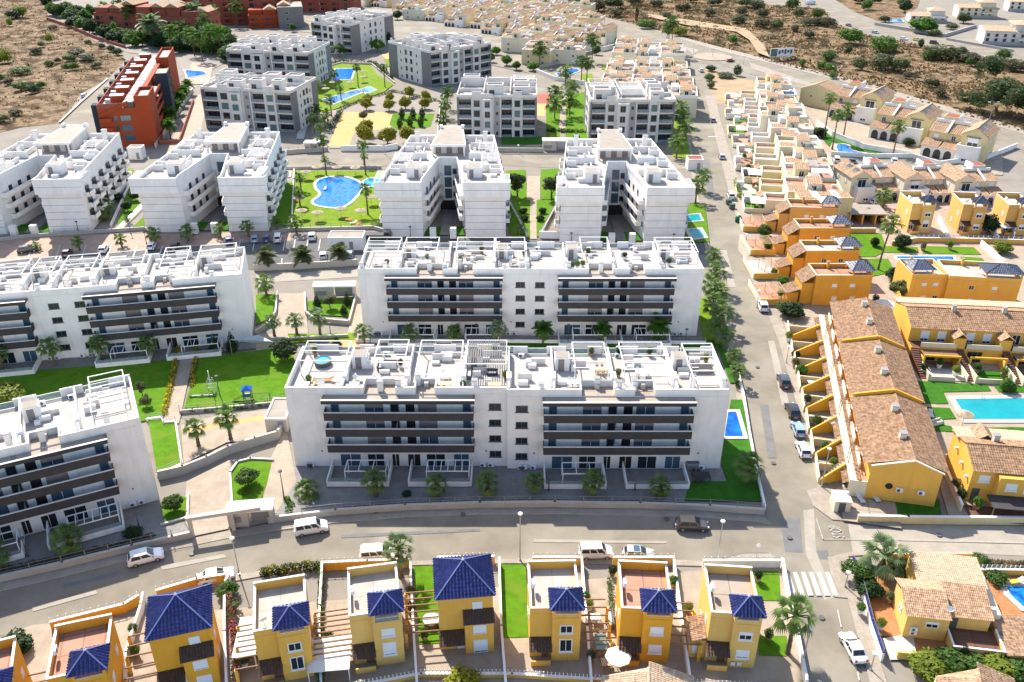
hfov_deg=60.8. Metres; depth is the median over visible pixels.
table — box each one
[296,381,309,385]
[344,381,359,385]
[439,372,448,380]
[439,381,450,385]
[488,382,501,385]
[567,380,578,387]
[590,613,600,622]
[594,633,606,653]
[595,368,607,373]
[601,658,611,669]
[635,370,648,376]
[691,364,712,371]
[691,471,710,481]
[697,380,717,386]
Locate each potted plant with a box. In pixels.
[127,622,137,633]
[129,643,139,657]
[238,657,249,666]
[305,375,311,382]
[311,347,317,355]
[324,630,333,635]
[397,358,403,367]
[405,585,414,597]
[407,601,415,614]
[419,627,428,640]
[502,370,506,379]
[575,260,579,267]
[580,260,585,267]
[583,590,590,598]
[585,600,594,611]
[586,648,596,662]
[589,347,593,355]
[608,565,617,576]
[615,368,621,377]
[622,252,626,259]
[646,347,652,354]
[666,257,671,265]
[669,575,677,587]
[684,601,693,614]
[703,353,708,362]
[754,570,763,581]
[764,627,773,640]
[777,290,783,298]
[785,331,792,341]
[791,357,799,368]
[804,393,811,405]
[812,414,821,426]
[821,441,828,448]
[829,457,838,465]
[842,482,847,490]
[856,602,866,614]
[872,294,879,300]
[876,617,887,630]
[886,590,894,603]
[920,363,928,371]
[921,242,926,250]
[937,357,944,367]
[947,241,953,249]
[951,478,961,489]
[952,364,960,375]
[957,487,967,500]
[973,362,981,373]
[973,496,984,509]
[1000,366,1009,377]
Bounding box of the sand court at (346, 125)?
[328,112,392,145]
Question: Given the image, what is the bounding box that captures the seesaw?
[189,393,215,396]
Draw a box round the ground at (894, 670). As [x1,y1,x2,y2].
[0,0,1023,681]
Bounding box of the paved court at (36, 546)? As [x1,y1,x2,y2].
[0,512,188,573]
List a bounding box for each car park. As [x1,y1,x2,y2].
[0,238,710,270]
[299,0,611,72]
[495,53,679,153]
[832,157,915,170]
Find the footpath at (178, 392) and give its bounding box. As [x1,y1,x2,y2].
[164,359,191,422]
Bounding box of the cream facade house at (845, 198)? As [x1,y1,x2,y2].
[793,190,853,216]
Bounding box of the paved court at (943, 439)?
[912,366,948,459]
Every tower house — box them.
[0,635,32,681]
[28,613,123,681]
[122,583,220,681]
[234,573,314,681]
[312,561,404,673]
[404,553,495,653]
[527,559,613,665]
[615,559,701,666]
[684,563,766,671]
[895,191,938,233]
[946,191,990,234]
[991,192,1023,235]
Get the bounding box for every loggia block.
[200,68,319,132]
[226,34,332,82]
[311,7,393,54]
[388,32,491,86]
[457,74,536,136]
[583,78,675,142]
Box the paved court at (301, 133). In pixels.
[296,126,306,138]
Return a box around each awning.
[307,635,351,681]
[986,222,1015,230]
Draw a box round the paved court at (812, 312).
[764,233,842,489]
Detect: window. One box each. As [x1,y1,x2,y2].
[0,352,16,363]
[0,488,4,496]
[0,505,10,514]
[0,524,14,541]
[4,466,17,475]
[10,483,23,493]
[16,500,28,509]
[18,305,26,311]
[20,519,33,534]
[20,666,24,679]
[22,319,30,325]
[22,350,37,361]
[23,461,37,471]
[27,332,34,339]
[29,478,43,488]
[34,495,48,505]
[39,454,64,467]
[39,512,58,529]
[43,145,49,151]
[44,472,69,484]
[48,303,59,309]
[50,489,74,501]
[52,317,63,323]
[54,145,60,150]
[56,331,67,337]
[60,344,70,350]
[63,504,88,522]
[74,301,85,307]
[78,315,89,321]
[81,328,92,335]
[85,184,89,191]
[85,343,95,348]
[90,207,94,214]
[91,299,99,305]
[92,176,96,183]
[94,444,105,454]
[95,313,102,319]
[96,497,116,514]
[98,327,106,333]
[99,462,109,470]
[104,478,114,487]
[107,342,126,353]
[120,115,131,121]
[121,296,138,303]
[122,125,133,130]
[124,134,135,140]
[124,310,141,316]
[128,323,145,330]
[130,340,145,351]
[144,294,152,301]
[147,308,155,314]
[150,322,157,328]
[152,339,160,349]
[157,293,166,299]
[160,307,169,313]
[163,321,171,327]
[165,337,178,347]
[168,292,184,299]
[170,306,187,312]
[173,319,190,326]
[182,335,199,346]
[188,635,200,644]
[192,658,208,670]
[196,674,212,681]
[205,91,217,98]
[205,333,218,343]
[206,101,218,107]
[206,289,213,295]
[208,111,220,117]
[209,120,221,126]
[209,303,216,309]
[211,317,218,322]
[212,144,217,149]
[216,162,223,171]
[220,93,227,99]
[221,103,228,108]
[223,112,230,118]
[223,144,228,149]
[229,54,241,59]
[230,62,242,67]
[231,95,237,100]
[232,104,238,110]
[234,114,240,120]
[244,55,250,59]
[245,63,251,68]
[253,94,263,100]
[254,103,264,110]
[255,64,260,69]
[255,113,266,119]
[257,123,266,129]
[266,95,272,101]
[267,105,274,111]
[269,115,275,120]
[270,124,276,130]
[273,55,283,60]
[274,63,284,69]
[277,95,290,101]
[278,105,291,111]
[279,114,292,121]
[281,124,293,130]
[286,56,292,61]
[287,64,293,69]
[287,641,303,653]
[289,655,306,671]
[296,56,308,61]
[297,64,308,69]
[314,25,320,29]
[330,404,338,411]
[332,421,340,427]
[334,437,342,443]
[340,453,361,465]
[343,27,349,32]
[343,34,350,39]
[344,41,350,46]
[364,404,383,411]
[365,421,385,427]
[367,437,386,443]
[367,453,384,465]
[381,627,396,638]
[382,641,397,656]
[390,404,398,411]
[391,281,397,287]
[391,421,399,427]
[392,295,398,300]
[392,437,401,443]
[392,453,399,465]
[393,308,399,314]
[397,324,412,334]
[405,404,414,411]
[406,421,415,427]
[407,437,416,443]
[407,453,420,465]
[417,281,432,287]
[417,404,437,411]
[418,295,432,300]
[418,308,433,314]
[418,324,431,333]
[418,421,437,427]
[419,437,438,443]
[426,453,445,465]
[431,54,438,60]
[431,62,439,68]
[432,70,439,76]
[432,78,439,84]
[436,147,440,152]
[437,281,443,287]
[437,324,443,334]
[438,295,444,300]
[438,308,444,314]
[444,165,451,175]
[444,177,451,186]
[445,188,451,197]
[447,147,451,152]
[448,281,456,287]
[449,295,456,300]
[449,308,457,314]
[453,453,468,465]
[458,147,462,152]
[458,281,473,287]
[459,99,470,106]
[459,109,470,116]
[459,295,473,300]
[459,308,473,314]
[460,119,471,125]
[463,404,470,411]
[463,421,470,427]
[464,49,470,55]
[464,129,471,133]
[464,324,478,334]
[464,437,471,443]
[465,57,470,63]
[465,65,470,71]
[472,601,481,608]
[473,624,486,634]
[474,100,479,106]
[474,110,479,116]
[474,120,479,126]
[474,130,479,134]
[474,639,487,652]
[481,47,487,52]
[481,55,487,60]
[481,63,487,68]
[481,70,487,76]
[485,101,489,107]
[485,112,489,117]
[485,122,489,127]
[485,324,497,333]
[488,403,501,410]
[488,420,501,426]
[489,435,501,442]
[489,451,501,457]
[493,281,499,287]
[493,295,499,300]
[494,308,499,314]
[502,100,511,106]
[502,110,511,116]
[502,120,511,126]
[502,129,511,135]
[515,100,519,106]
[515,110,519,116]
[515,120,519,126]
[515,130,519,136]
[515,282,525,287]
[515,309,524,314]
[515,322,524,327]
[515,406,528,412]
[515,422,527,428]
[515,438,527,444]
[515,453,527,459]
[516,295,524,300]
[523,100,534,106]
[523,110,534,116]
[523,120,534,126]
[523,130,534,135]
[534,296,544,301]
[534,309,544,314]
[535,282,544,287]
[548,423,556,430]
[548,439,555,445]
[549,407,556,413]
[551,456,572,468]
[558,625,573,634]
[558,639,572,652]
[562,282,568,287]
[562,295,567,300]
[562,309,567,314]
[564,324,580,334]
[578,456,595,468]
[581,423,600,430]
[581,439,600,445]
[582,407,601,413]
[585,324,597,333]
[587,309,601,314]
[588,282,603,287]
[588,295,602,300]
[591,124,603,130]
[592,104,604,110]
[592,114,604,120]
[596,94,601,98]
[600,151,605,156]
[603,456,610,468]
[606,439,614,445]
[607,295,614,300]
[607,309,613,314]
[607,423,615,430]
[608,105,614,111]
[608,115,613,121]
[608,282,614,287]
[608,407,616,413]
[610,193,617,202]
[611,151,616,156]
[611,182,618,191]
[612,170,619,179]
[616,324,626,334]
[618,309,625,314]
[618,456,631,468]
[619,295,626,300]
[620,106,625,112]
[620,116,625,122]
[620,282,627,287]
[620,439,630,445]
[622,151,627,156]
[622,423,631,430]
[623,407,633,413]
[628,309,642,314]
[629,282,644,287]
[629,295,643,300]
[631,324,645,334]
[633,439,652,445]
[634,423,653,430]
[635,407,655,413]
[636,124,646,130]
[637,104,647,110]
[637,114,647,120]
[637,456,656,468]
[647,644,661,654]
[649,626,663,636]
[650,125,655,131]
[651,105,657,111]
[651,115,656,121]
[657,134,669,140]
[658,124,670,130]
[659,114,671,120]
[660,104,672,110]
[662,309,668,314]
[663,295,669,300]
[664,282,670,287]
[664,456,680,468]
[677,439,685,445]
[679,423,687,430]
[680,407,688,413]
[691,645,701,652]
[734,649,749,659]
[737,631,752,641]
[798,171,804,176]
[857,179,866,187]
[859,115,865,120]
[863,195,868,200]
[865,100,874,107]
[885,483,892,488]
[910,181,919,188]
[911,120,921,128]
[919,330,929,340]
[921,352,934,360]
[922,220,929,227]
[924,212,931,216]
[925,621,939,628]
[936,331,946,341]
[960,155,968,161]
[961,183,970,190]
[966,138,978,146]
[966,332,975,342]
[967,352,982,362]
[968,285,974,289]
[972,224,979,229]
[975,213,982,218]
[977,475,990,483]
[981,333,992,343]
[1004,483,1017,491]
[1012,335,1021,344]
[1013,356,1023,364]
[1018,224,1023,229]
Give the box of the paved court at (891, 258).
[876,253,965,266]
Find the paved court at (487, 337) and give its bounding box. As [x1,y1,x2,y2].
[367,335,702,345]
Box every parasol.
[293,196,304,199]
[295,208,306,213]
[300,170,310,178]
[311,210,322,214]
[312,165,321,172]
[332,165,341,173]
[334,206,345,210]
[350,166,359,174]
[355,208,366,218]
[367,195,374,204]
[605,646,631,668]
[875,299,894,307]
[956,409,974,424]
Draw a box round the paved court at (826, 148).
[820,140,860,155]
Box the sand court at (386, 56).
[382,53,388,58]
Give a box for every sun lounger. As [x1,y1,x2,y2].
[309,377,316,385]
[352,374,363,382]
[855,492,865,502]
[928,408,933,418]
[1008,576,1023,585]
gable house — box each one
[361,0,372,6]
[371,0,391,7]
[392,0,418,14]
[415,0,427,4]
[422,0,444,7]
[424,5,452,21]
[443,9,472,26]
[454,0,472,5]
[454,6,474,16]
[466,2,490,9]
[470,11,498,28]
[473,0,492,5]
[480,16,509,34]
[496,4,513,12]
[502,22,528,35]
[503,7,527,18]
[504,17,533,31]
[512,0,531,4]
[521,1,541,7]
[522,32,542,47]
[524,13,540,23]
[526,9,551,15]
[539,6,560,12]
[542,23,559,31]
[543,2,565,8]
[550,28,574,37]
[555,14,576,22]
[556,0,575,7]
[567,19,591,24]
[570,7,592,12]
[573,29,601,45]
[587,25,614,45]
[591,21,617,38]
[827,81,895,123]
[833,157,899,202]
[868,98,942,145]
[887,158,949,201]
[919,113,1000,163]
[939,160,1002,204]
[946,422,1023,523]
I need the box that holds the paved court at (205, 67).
[187,62,212,83]
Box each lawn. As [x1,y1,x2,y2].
[0,360,172,420]
[117,187,139,224]
[134,217,145,225]
[148,420,180,469]
[161,496,186,521]
[184,349,294,407]
[231,460,271,500]
[256,294,275,324]
[273,183,292,224]
[288,332,356,341]
[292,171,382,226]
[307,297,353,315]
[317,64,392,110]
[390,113,433,129]
[413,566,438,643]
[498,564,528,637]
[501,136,542,144]
[506,170,526,198]
[507,340,716,353]
[508,198,529,237]
[537,200,554,236]
[541,168,558,198]
[546,97,560,137]
[565,92,587,137]
[582,74,592,81]
[673,117,684,129]
[673,132,689,157]
[684,400,761,500]
[685,202,708,241]
[699,297,714,339]
[716,342,734,381]
[752,571,779,600]
[758,636,786,655]
[821,134,881,152]
[849,233,917,256]
[860,259,891,275]
[884,498,940,514]
[918,381,990,403]
[920,246,981,254]
[927,407,1023,430]
[961,257,983,260]
[994,385,1023,391]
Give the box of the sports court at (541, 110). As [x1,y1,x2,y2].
[537,104,545,115]
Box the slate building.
[277,1,304,27]
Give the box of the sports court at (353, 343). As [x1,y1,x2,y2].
[329,340,367,347]
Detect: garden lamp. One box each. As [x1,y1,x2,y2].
[19,536,28,556]
[133,511,139,526]
[278,469,284,497]
[547,475,550,490]
[634,470,637,490]
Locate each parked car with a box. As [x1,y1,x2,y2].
[16,244,38,253]
[61,248,72,256]
[98,245,108,253]
[126,546,164,567]
[146,242,156,249]
[170,242,179,249]
[197,566,234,585]
[224,236,232,244]
[250,235,257,242]
[262,234,269,242]
[273,232,281,242]
[294,517,328,536]
[307,232,315,240]
[319,251,326,259]
[346,250,353,258]
[360,543,394,558]
[578,540,613,559]
[622,545,653,555]
[675,515,708,532]
[718,154,724,159]
[727,191,734,199]
[757,300,768,311]
[776,373,791,388]
[784,402,800,419]
[790,421,806,437]
[795,441,811,458]
[833,156,839,162]
[838,631,868,664]
[849,158,855,163]
[869,198,882,204]
[929,40,938,43]
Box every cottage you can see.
[601,661,693,681]
[934,662,1014,681]
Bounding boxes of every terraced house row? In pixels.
[787,297,949,527]
[893,296,1023,385]
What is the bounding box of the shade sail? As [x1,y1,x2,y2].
[229,335,274,357]
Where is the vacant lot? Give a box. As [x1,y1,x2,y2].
[705,68,755,103]
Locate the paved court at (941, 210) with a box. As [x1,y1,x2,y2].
[768,202,1023,299]
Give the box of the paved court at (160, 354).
[0,341,255,372]
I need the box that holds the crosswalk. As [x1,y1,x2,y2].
[787,572,837,594]
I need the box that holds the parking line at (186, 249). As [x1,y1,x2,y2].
[28,239,354,265]
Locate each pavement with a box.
[0,231,290,261]
[0,542,172,590]
[173,527,250,549]
[211,559,702,586]
[251,508,770,533]
[644,27,767,62]
[687,122,743,405]
[705,95,759,238]
[728,554,774,558]
[745,255,850,521]
[759,57,1023,133]
[828,551,886,681]
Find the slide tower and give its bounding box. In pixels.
[232,385,252,401]
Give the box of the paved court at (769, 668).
[0,568,801,681]
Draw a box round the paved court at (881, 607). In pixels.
[869,575,1023,681]
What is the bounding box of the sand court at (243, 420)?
[181,415,264,431]
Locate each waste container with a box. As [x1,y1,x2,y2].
[726,199,732,204]
[729,203,735,208]
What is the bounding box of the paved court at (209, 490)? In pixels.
[184,460,230,535]
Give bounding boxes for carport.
[848,204,887,224]
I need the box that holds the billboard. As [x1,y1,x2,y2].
[770,47,793,59]
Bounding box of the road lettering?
[828,525,844,536]
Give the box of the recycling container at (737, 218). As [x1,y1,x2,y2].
[735,215,741,222]
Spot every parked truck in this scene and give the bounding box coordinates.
[365,229,392,240]
[805,0,815,4]
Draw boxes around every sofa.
[376,360,382,370]
[384,359,396,366]
[466,255,475,259]
[466,369,470,379]
[487,368,497,375]
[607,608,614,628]
[677,258,687,262]
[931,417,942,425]
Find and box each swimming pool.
[183,69,207,78]
[311,176,363,208]
[321,89,363,103]
[331,68,354,79]
[360,86,376,93]
[362,177,379,186]
[555,68,580,76]
[685,227,707,239]
[686,212,703,221]
[723,409,747,440]
[834,142,865,152]
[889,18,903,22]
[894,254,956,261]
[947,395,1023,422]
[999,582,1023,611]
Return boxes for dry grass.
[0,0,124,126]
[596,0,1023,130]
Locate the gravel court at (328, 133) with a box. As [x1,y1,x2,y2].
[311,109,339,146]
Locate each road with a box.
[0,514,767,635]
[59,80,109,127]
[166,94,203,153]
[256,269,357,282]
[285,155,686,168]
[606,19,708,58]
[685,51,748,63]
[687,67,817,522]
[710,49,1023,151]
[758,0,1023,61]
[768,488,868,681]
[848,524,1023,555]
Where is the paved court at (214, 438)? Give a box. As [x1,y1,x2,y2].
[181,409,267,462]
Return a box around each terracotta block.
[93,0,148,30]
[136,0,220,36]
[182,0,291,24]
[248,0,290,27]
[292,0,360,11]
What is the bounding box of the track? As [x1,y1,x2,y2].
[648,14,768,55]
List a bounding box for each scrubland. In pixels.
[595,0,1023,127]
[837,0,919,20]
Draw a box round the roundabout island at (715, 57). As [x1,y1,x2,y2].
[693,53,731,60]
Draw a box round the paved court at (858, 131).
[797,96,1002,174]
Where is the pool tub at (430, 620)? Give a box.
[423,612,438,628]
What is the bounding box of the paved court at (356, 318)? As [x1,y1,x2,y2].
[348,297,362,338]
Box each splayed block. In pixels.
[0,123,131,235]
[128,121,288,233]
[373,124,509,238]
[554,128,695,243]
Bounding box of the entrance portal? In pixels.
[185,504,259,537]
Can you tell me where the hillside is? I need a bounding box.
[0,0,125,132]
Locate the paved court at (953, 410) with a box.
[944,392,1023,426]
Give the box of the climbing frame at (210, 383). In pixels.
[205,371,217,393]
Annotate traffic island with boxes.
[684,46,698,53]
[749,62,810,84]
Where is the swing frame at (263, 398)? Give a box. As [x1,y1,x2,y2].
[250,392,270,402]
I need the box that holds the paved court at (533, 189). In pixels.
[527,176,539,238]
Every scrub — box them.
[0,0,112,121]
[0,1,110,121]
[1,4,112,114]
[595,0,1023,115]
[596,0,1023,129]
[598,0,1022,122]
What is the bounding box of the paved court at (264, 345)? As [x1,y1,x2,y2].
[256,334,287,349]
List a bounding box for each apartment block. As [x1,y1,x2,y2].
[0,243,254,376]
[0,369,158,563]
[284,339,730,488]
[358,237,703,346]
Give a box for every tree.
[0,344,8,371]
[0,381,25,407]
[0,536,12,567]
[1,627,33,654]
[30,241,41,248]
[34,334,64,365]
[40,0,51,5]
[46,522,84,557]
[51,3,60,17]
[55,4,66,14]
[61,9,71,19]
[65,4,77,9]
[65,16,76,25]
[66,9,79,16]
[70,234,83,250]
[73,5,84,9]
[74,18,83,28]
[75,10,92,18]
[77,9,92,17]
[82,18,89,32]
[84,19,98,33]
[85,4,94,15]
[87,331,110,361]
[94,24,112,37]
[97,204,112,220]
[102,196,115,212]
[104,31,114,40]
[109,21,120,27]
[109,27,123,32]
[110,0,123,3]
[112,30,123,42]
[112,233,126,246]
[113,192,123,200]
[119,4,135,19]
[120,201,132,210]
[120,525,143,539]
[122,30,136,45]
[122,214,130,222]
[128,191,138,199]
[129,35,141,46]
[134,12,166,35]
[134,381,145,395]
[136,30,146,44]
[136,334,158,356]
[139,393,151,406]
[143,226,161,241]
[146,31,155,41]
[148,40,162,47]
[151,32,167,46]
[158,36,170,46]
[159,105,168,117]
[160,22,179,41]
[160,117,176,138]
[160,493,184,510]
[163,106,179,123]
[165,38,175,46]
[169,40,184,52]
[172,19,188,36]
[174,90,185,102]
[175,98,184,112]
[177,84,191,97]
[178,223,195,240]
[180,0,201,9]
[180,26,196,55]
[180,38,192,51]
[181,79,193,92]
[182,418,206,446]
[188,28,208,60]
[192,23,203,32]
[196,12,211,30]
[196,39,217,53]
[199,21,217,54]
[207,24,226,45]
[207,333,222,351]
[210,38,224,50]
[212,222,225,237]
[212,403,239,439]
[215,43,230,52]
[215,579,239,598]
[217,43,231,58]
[220,26,231,34]
[223,32,237,42]
[225,331,238,352]
[226,0,242,26]
[226,597,240,615]
[234,467,260,484]
[239,219,254,236]
[240,487,250,494]
[253,243,278,266]
[254,272,274,295]
[261,313,281,336]
[268,216,281,229]
[268,337,298,360]
[285,312,304,333]
[287,212,303,233]
[288,245,314,266]
[289,23,296,31]
[292,172,305,190]
[292,186,303,205]
[293,477,319,503]
[306,112,318,132]
[307,306,328,334]
[310,103,322,122]
[312,294,320,307]
[314,122,325,133]
[315,134,328,153]
[318,113,329,128]
[320,154,328,174]
[321,108,331,124]
[322,295,336,307]
[325,94,335,116]
[325,241,350,260]
[329,69,338,90]
[331,44,346,56]
[332,336,342,347]
[336,84,343,99]
[339,303,347,314]
[342,291,352,305]
[352,63,360,86]
[353,323,373,343]
[354,125,374,142]
[356,139,368,164]
[357,120,373,129]
[357,182,372,214]
[359,98,371,109]
[359,111,367,120]
[359,468,388,496]
[360,151,368,174]
[361,93,372,99]
[369,39,384,51]
[376,127,397,143]
[378,63,388,86]
[381,531,415,578]
[383,98,394,110]
[385,92,393,99]
[386,32,391,40]
[393,10,401,19]
[396,118,403,127]
[398,96,411,108]
[398,106,404,118]
[399,125,414,138]
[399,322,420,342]
[402,489,411,496]
[403,86,414,96]
[406,116,412,126]
[410,107,416,118]
[417,115,423,126]
[418,97,430,108]
[419,107,424,117]
[421,90,430,98]
[425,472,450,498]
[435,110,450,126]
[436,97,453,112]
[440,85,454,108]
[443,663,482,681]
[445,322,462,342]
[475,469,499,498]
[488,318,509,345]
[491,46,500,53]
[501,55,512,64]
[508,173,526,196]
[511,61,521,69]
[516,224,524,233]
[519,208,527,212]
[520,215,528,220]
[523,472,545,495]
[527,62,539,70]
[531,320,554,343]
[532,40,548,63]
[536,215,544,220]
[538,207,546,212]
[542,173,557,198]
[544,93,566,118]
[546,84,564,102]
[557,63,573,83]
[561,91,580,115]
[564,79,581,93]
[574,55,585,79]
[578,56,594,80]
[580,468,606,495]
[585,33,600,59]
[591,319,612,339]
[593,45,600,54]
[635,1,638,21]
[644,312,671,339]
[646,473,672,499]
[661,23,673,35]
[663,16,675,38]
[667,15,679,39]
[667,133,689,158]
[675,99,689,123]
[675,109,691,131]
[676,118,694,141]
[691,178,706,202]
[694,168,711,191]
[702,274,719,301]
[702,292,724,315]
[704,73,715,80]
[704,245,723,268]
[704,260,728,281]
[704,315,727,339]
[705,65,716,70]
[706,281,731,307]
[707,81,714,87]
[709,298,736,324]
[713,323,734,347]
[717,72,735,78]
[725,347,742,363]
[729,361,746,384]
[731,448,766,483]
[733,65,742,75]
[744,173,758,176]
[757,223,772,234]
[771,589,820,655]
[775,301,805,317]
[777,275,789,283]
[791,349,800,356]
[795,364,808,374]
[813,127,827,136]
[823,92,837,138]
[830,108,845,149]
[839,558,875,582]
[842,101,858,134]
[855,578,886,598]
[856,529,912,580]
[870,237,879,245]
[874,186,896,207]
[877,212,904,269]
[878,15,891,21]
[885,267,894,279]
[888,279,906,296]
[888,558,907,578]
[890,119,907,152]
[894,234,912,248]
[898,0,912,11]
[902,137,915,145]
[906,646,948,681]
[907,17,938,30]
[927,28,943,35]
[928,645,970,673]
[945,22,959,28]
[956,13,972,22]
[958,92,982,108]
[959,651,984,670]
[960,644,968,654]
[967,87,1005,112]
[972,552,992,567]
[976,56,1003,82]
[978,648,1016,677]
[981,213,1001,233]
[983,77,1023,111]
[984,569,1008,587]
[993,241,1014,252]
[999,378,1017,391]
[1000,87,1023,117]
[1005,657,1023,681]
[1013,92,1023,108]
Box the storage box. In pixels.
[686,461,699,469]
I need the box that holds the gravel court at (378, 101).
[329,91,439,147]
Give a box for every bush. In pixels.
[0,48,10,61]
[0,114,10,120]
[2,77,13,83]
[3,8,23,17]
[5,18,12,24]
[5,66,32,74]
[7,109,21,114]
[11,80,27,89]
[13,4,27,16]
[23,83,40,92]
[29,46,42,53]
[35,81,45,86]
[37,41,44,45]
[43,60,53,65]
[44,33,53,41]
[46,1,54,12]
[46,24,58,29]
[61,54,76,60]
[62,62,80,69]
[66,48,85,54]
[78,52,94,59]
[90,61,102,67]
[106,44,115,51]
[112,48,122,54]
[590,0,605,9]
[604,0,623,6]
[610,8,622,15]
[627,0,640,3]
[636,19,656,27]
[650,0,662,5]
[662,12,671,16]
[673,26,688,34]
[674,2,692,9]
[702,7,716,15]
[707,0,722,4]
[729,34,737,42]
[730,13,746,21]
[735,6,747,14]
[737,0,755,5]
[749,0,765,8]
[754,18,770,26]
[755,8,770,15]
[770,19,783,27]
[785,0,801,7]
[791,24,798,30]
[793,8,805,15]
[798,58,804,65]
[800,17,821,24]
[803,30,814,36]
[812,7,824,16]
[812,16,838,25]
[816,61,826,67]
[821,49,837,60]
[824,63,837,70]
[829,71,837,77]
[837,27,864,41]
[845,46,852,52]
[852,57,867,69]
[861,0,873,8]
[868,52,895,67]
[870,35,899,49]
[890,56,910,69]
[902,71,911,77]
[917,38,924,47]
[920,50,931,58]
[922,44,963,58]
[925,78,940,86]
[933,86,947,95]
[957,51,983,61]
[959,46,969,52]
[965,57,973,64]
[979,55,1008,67]
[994,48,1012,57]
[1002,58,1023,69]
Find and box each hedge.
[0,532,156,572]
[161,346,180,414]
[181,400,270,412]
[189,346,199,387]
[225,591,241,681]
[258,559,320,577]
[283,495,294,513]
[316,565,325,681]
[327,108,342,130]
[332,58,393,78]
[339,89,437,108]
[340,498,663,507]
[546,128,585,132]
[606,577,613,609]
[732,367,740,387]
[733,178,743,199]
[985,558,1023,567]
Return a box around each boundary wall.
[0,224,150,240]
[0,526,192,582]
[46,17,125,47]
[49,591,139,628]
[59,78,107,123]
[110,183,129,227]
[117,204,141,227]
[123,591,145,681]
[145,412,182,476]
[154,88,192,147]
[155,570,225,593]
[157,425,282,479]
[160,492,189,525]
[178,396,284,413]
[223,573,230,681]
[229,457,273,500]
[253,255,357,270]
[254,290,277,334]
[264,334,347,339]
[267,496,764,523]
[272,222,382,233]
[284,145,327,153]
[286,166,381,168]
[291,169,294,213]
[304,292,356,324]
[317,561,323,681]
[322,556,411,570]
[332,62,394,83]
[340,143,397,150]
[355,335,705,343]
[355,669,747,681]
[409,563,417,681]
[437,552,494,564]
[497,145,542,151]
[498,557,506,681]
[508,199,527,235]
[532,553,582,565]
[536,69,589,84]
[539,50,591,68]
[539,231,559,238]
[541,205,555,230]
[581,558,592,681]
[586,44,613,50]
[612,553,674,565]
[672,559,690,674]
[702,556,780,567]
[736,364,765,508]
[780,558,808,681]
[816,120,910,152]
[831,143,1017,165]
[850,228,875,232]
[850,555,885,661]
[857,514,1023,524]
[874,22,976,36]
[887,552,971,566]
[891,235,1023,245]
[937,215,949,236]
[942,471,963,510]
[946,38,1014,51]
[980,240,1004,261]
[981,565,1023,575]
[990,230,999,237]
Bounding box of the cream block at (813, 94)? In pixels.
[799,80,840,108]
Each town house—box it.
[391,0,412,9]
[402,3,429,19]
[430,0,450,4]
[443,2,467,9]
[475,5,502,15]
[493,0,518,6]
[499,12,523,20]
[501,30,533,51]
[514,3,540,12]
[518,23,549,36]
[522,43,554,64]
[525,37,561,49]
[531,0,555,7]
[537,14,565,25]
[545,33,573,44]
[550,42,585,63]
[552,8,579,19]
[560,20,590,32]
[569,0,595,11]
[577,11,604,25]
[602,70,632,81]
[605,60,634,73]
[610,56,635,69]
[612,43,636,58]
[615,35,638,48]
[632,71,662,81]
[634,66,661,74]
[635,57,660,68]
[636,46,660,59]
[637,38,659,50]
[660,39,682,50]
[660,44,684,60]
[661,57,687,68]
[662,65,690,76]
[663,73,693,86]
[667,83,697,117]
[724,73,791,103]
[724,91,797,119]
[727,82,796,110]
[727,103,806,137]
[731,114,813,147]
[733,99,805,127]
[733,132,822,169]
[735,159,835,196]
[737,128,816,158]
[741,147,832,183]
[742,172,842,213]
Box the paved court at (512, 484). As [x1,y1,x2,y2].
[275,465,725,514]
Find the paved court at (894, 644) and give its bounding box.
[883,635,915,659]
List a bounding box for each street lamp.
[230,536,239,575]
[518,512,522,560]
[717,519,724,558]
[803,625,812,657]
[821,447,831,486]
[844,570,850,586]
[869,651,877,670]
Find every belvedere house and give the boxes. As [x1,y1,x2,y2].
[737,195,841,231]
[740,215,853,254]
[743,236,862,278]
[748,260,876,304]
[892,256,947,297]
[937,258,1023,301]
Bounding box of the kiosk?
[830,490,852,512]
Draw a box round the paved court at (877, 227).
[851,225,888,232]
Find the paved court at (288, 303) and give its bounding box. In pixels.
[275,293,307,333]
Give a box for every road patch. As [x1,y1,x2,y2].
[32,590,96,610]
[59,570,121,588]
[160,554,225,569]
[341,528,479,537]
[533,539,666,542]
[704,159,714,196]
[720,250,735,286]
[738,234,748,256]
[760,405,776,457]
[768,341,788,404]
[780,518,802,552]
[803,509,832,599]
[817,550,828,558]
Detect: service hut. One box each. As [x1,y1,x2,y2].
[127,145,146,159]
[264,397,289,432]
[327,231,365,249]
[685,155,703,169]
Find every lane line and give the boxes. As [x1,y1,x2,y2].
[697,100,859,679]
[816,518,1023,542]
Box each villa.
[892,550,1023,660]
[906,7,947,22]
[952,0,999,18]
[976,20,1023,45]
[1003,0,1023,11]
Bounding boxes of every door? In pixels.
[26,409,35,422]
[33,271,39,280]
[48,167,52,174]
[103,265,109,274]
[174,166,178,173]
[201,258,206,266]
[229,165,233,173]
[274,673,282,677]
[278,421,284,431]
[355,358,361,368]
[367,658,374,662]
[406,249,411,258]
[414,170,418,177]
[469,170,473,177]
[471,358,476,368]
[499,249,503,258]
[558,359,563,370]
[569,250,573,258]
[593,174,596,182]
[648,174,652,182]
[661,250,665,258]
[676,359,682,370]
[716,657,723,661]
[838,503,845,512]
[949,618,958,627]
[969,488,979,499]
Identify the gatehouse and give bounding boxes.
[225,498,274,528]
[303,140,320,151]
[312,281,355,298]
[542,138,566,150]
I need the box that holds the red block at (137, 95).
[91,47,193,146]
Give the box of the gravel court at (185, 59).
[57,18,226,76]
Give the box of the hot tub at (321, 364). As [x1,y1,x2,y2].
[314,356,330,367]
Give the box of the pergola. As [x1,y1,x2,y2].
[231,616,257,668]

